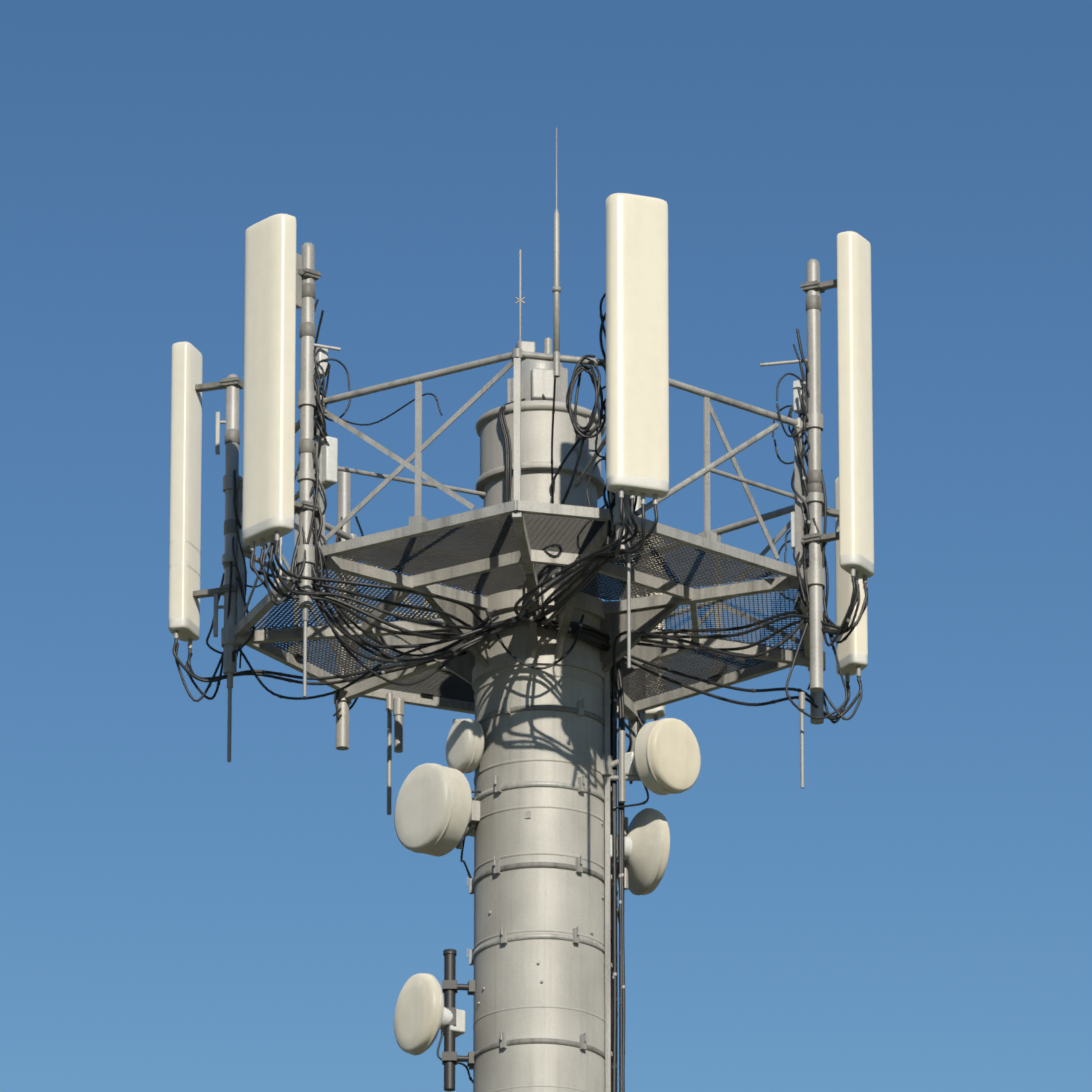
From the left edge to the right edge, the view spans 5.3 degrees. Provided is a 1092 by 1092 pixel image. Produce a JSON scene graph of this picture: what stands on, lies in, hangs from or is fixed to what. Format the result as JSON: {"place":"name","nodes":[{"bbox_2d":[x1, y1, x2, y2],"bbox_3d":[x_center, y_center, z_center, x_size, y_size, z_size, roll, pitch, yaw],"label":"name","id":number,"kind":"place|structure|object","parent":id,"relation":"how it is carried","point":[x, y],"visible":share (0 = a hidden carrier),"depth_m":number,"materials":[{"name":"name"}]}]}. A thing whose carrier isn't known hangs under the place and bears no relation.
{"place":"outdoors","nodes":[
{"label":"outdoors","id":0,"kind":"place"},
{"bbox_2d":[0,0,1091,1091],"label":"sky","id":1,"kind":"structure","parent":0,"point":[176,915],"materials":[{"name":"blue"}]},
{"bbox_3d":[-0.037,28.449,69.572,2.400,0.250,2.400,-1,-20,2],"label":"pole footing","id":2,"kind":"object","parent":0,"visible":0},
{"bbox_2d":[467,338,604,1091],"bbox_3d":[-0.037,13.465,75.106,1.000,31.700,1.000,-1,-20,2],"label":"monopole tower","id":3,"kind":"structure","parent":2,"relation":"on","point":[536,886],"depth_m":79.01,"materials":[{"name":"metal"}]},
{"bbox_2d":[394,949,474,1091],"bbox_3d":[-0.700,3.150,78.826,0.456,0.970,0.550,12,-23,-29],"label":"microwave dish","id":4,"kind":"object","parent":3,"relation":"attached to","point":[425,1012],"visible":0.94,"depth_m":78.73,"materials":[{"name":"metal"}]},
{"bbox_2d":[394,763,479,856],"bbox_3d":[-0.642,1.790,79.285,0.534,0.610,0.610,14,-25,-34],"label":"microwave dish","id":5,"kind":"object","parent":3,"relation":"attached to","point":[437,811],"visible":1,"depth_m":79.06,"materials":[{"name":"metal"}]},
{"bbox_2d":[446,719,483,773],"bbox_3d":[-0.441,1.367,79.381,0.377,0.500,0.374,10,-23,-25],"label":"microwave dish","id":6,"kind":"object","parent":3,"relation":"attached to","point":[464,745],"visible":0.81,"depth_m":79.22,"materials":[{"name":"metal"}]},
{"bbox_2d":[234,500,809,717],"bbox_3d":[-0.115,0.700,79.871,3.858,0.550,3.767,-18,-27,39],"label":"platform frame","id":7,"kind":"object","parent":3,"relation":"attached to","point":[649,613],"visible":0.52,"depth_m":79.45,"materials":[{"name":"metal"}]},
{"bbox_2d":[172,292,867,1091],"bbox_3d":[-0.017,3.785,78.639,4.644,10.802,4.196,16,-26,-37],"label":"cables","id":8,"kind":"object","parent":7,"relation":"attached to","point":[576,630],"visible":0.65,"depth_m":79.04,"materials":[{"name":"rubber"}]},
{"bbox_2d":[237,348,807,699],"bbox_3d":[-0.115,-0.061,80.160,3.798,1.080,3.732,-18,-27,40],"label":"guard rail","id":9,"kind":"object","parent":7,"relation":"on","point":[516,355],"visible":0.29,"depth_m":78.99,"materials":[{"name":"metal"}]},
{"bbox_2d":[221,242,825,751],"bbox_3d":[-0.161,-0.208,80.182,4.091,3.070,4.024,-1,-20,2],"label":"antenna mount pipes","id":10,"kind":"object","parent":7,"relation":"attached to","point":[813,500],"visible":0.56,"depth_m":79.48,"materials":[{"name":"metal"}]},
{"bbox_2d":[168,342,243,652],"bbox_3d":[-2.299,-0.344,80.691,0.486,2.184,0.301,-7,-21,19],"label":"panel antenna","id":11,"kind":"object","parent":10,"relation":"attached to","point":[188,388],"visible":0.98,"depth_m":80.66,"materials":[{"name":"plastic"}]},
{"bbox_2d":[242,214,321,555],"bbox_3d":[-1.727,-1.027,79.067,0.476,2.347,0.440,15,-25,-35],"label":"panel antenna","id":12,"kind":"object","parent":10,"relation":"attached to","point":[271,506],"visible":0.94,"depth_m":78.88,"materials":[{"name":"plastic"}]},
{"bbox_2d":[213,127,806,814],"bbox_3d":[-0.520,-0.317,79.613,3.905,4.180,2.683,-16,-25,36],"label":"whip antennas","id":13,"kind":"object","parent":10,"relation":"attached to","point":[395,707],"visible":0.83,"depth_m":79.00,"materials":[{"name":"metal"}]},
{"bbox_2d":[240,347,807,553],"bbox_3d":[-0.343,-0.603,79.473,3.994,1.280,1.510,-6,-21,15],"label":"remote radio units","id":14,"kind":"object","parent":10,"relation":"attached to","point":[329,466],"visible":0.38,"depth_m":79.15},
{"bbox_2d":[606,193,668,508],"bbox_3d":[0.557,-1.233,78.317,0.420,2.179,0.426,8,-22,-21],"label":"panel antenna","id":15,"kind":"object","parent":10,"relation":"attached to","point":[637,397],"visible":0.98,"depth_m":78.13,"materials":[{"name":"plastic"}]},
{"bbox_2d":[621,534,664,726],"bbox_3d":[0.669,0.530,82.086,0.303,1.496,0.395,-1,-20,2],"label":"panel antenna","id":16,"kind":"object","parent":10,"relation":"attached to","point":[656,714],"visible":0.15,"depth_m":81.94,"materials":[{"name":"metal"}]},
{"bbox_2d":[800,231,873,587],"bbox_3d":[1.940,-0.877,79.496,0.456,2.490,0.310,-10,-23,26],"label":"panel antenna","id":17,"kind":"object","parent":10,"relation":"attached to","point":[854,535],"visible":0.98,"depth_m":79.34,"materials":[{"name":"plastic"}]},
{"bbox_2d":[822,477,867,686],"bbox_3d":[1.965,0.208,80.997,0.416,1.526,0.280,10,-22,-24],"label":"panel antenna","id":18,"kind":"object","parent":10,"relation":"attached to","point":[852,652],"visible":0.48,"depth_m":80.88,"materials":[{"name":"plastic"}]},
{"bbox_2d":[248,513,803,702],"bbox_3d":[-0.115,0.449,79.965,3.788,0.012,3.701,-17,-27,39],"label":"platform grating","id":19,"kind":"object","parent":7,"relation":"on","point":[560,534],"visible":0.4,"depth_m":79.44,"materials":[{"name":"metal"}]},
{"bbox_2d":[604,669,611,1091],"bbox_3d":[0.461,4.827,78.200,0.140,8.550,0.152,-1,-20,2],"label":"cable conduit","id":20,"kind":"object","parent":3,"relation":"attached to","point":[608,878],"visible":0.75,"depth_m":79.06,"materials":[{"name":"metal"}]},
{"bbox_2d":[610,808,669,894],"bbox_3d":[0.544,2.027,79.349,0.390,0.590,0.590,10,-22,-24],"label":"microwave dish","id":21,"kind":"object","parent":3,"relation":"attached to","point":[647,840],"visible":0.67,"depth_m":79.25,"materials":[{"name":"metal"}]},
{"bbox_2d":[601,718,700,802],"bbox_3d":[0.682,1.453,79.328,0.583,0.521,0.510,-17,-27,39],"label":"microwave dish","id":22,"kind":"object","parent":3,"relation":"attached to","point":[664,758],"visible":1,"depth_m":79.13,"materials":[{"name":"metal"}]}
]}

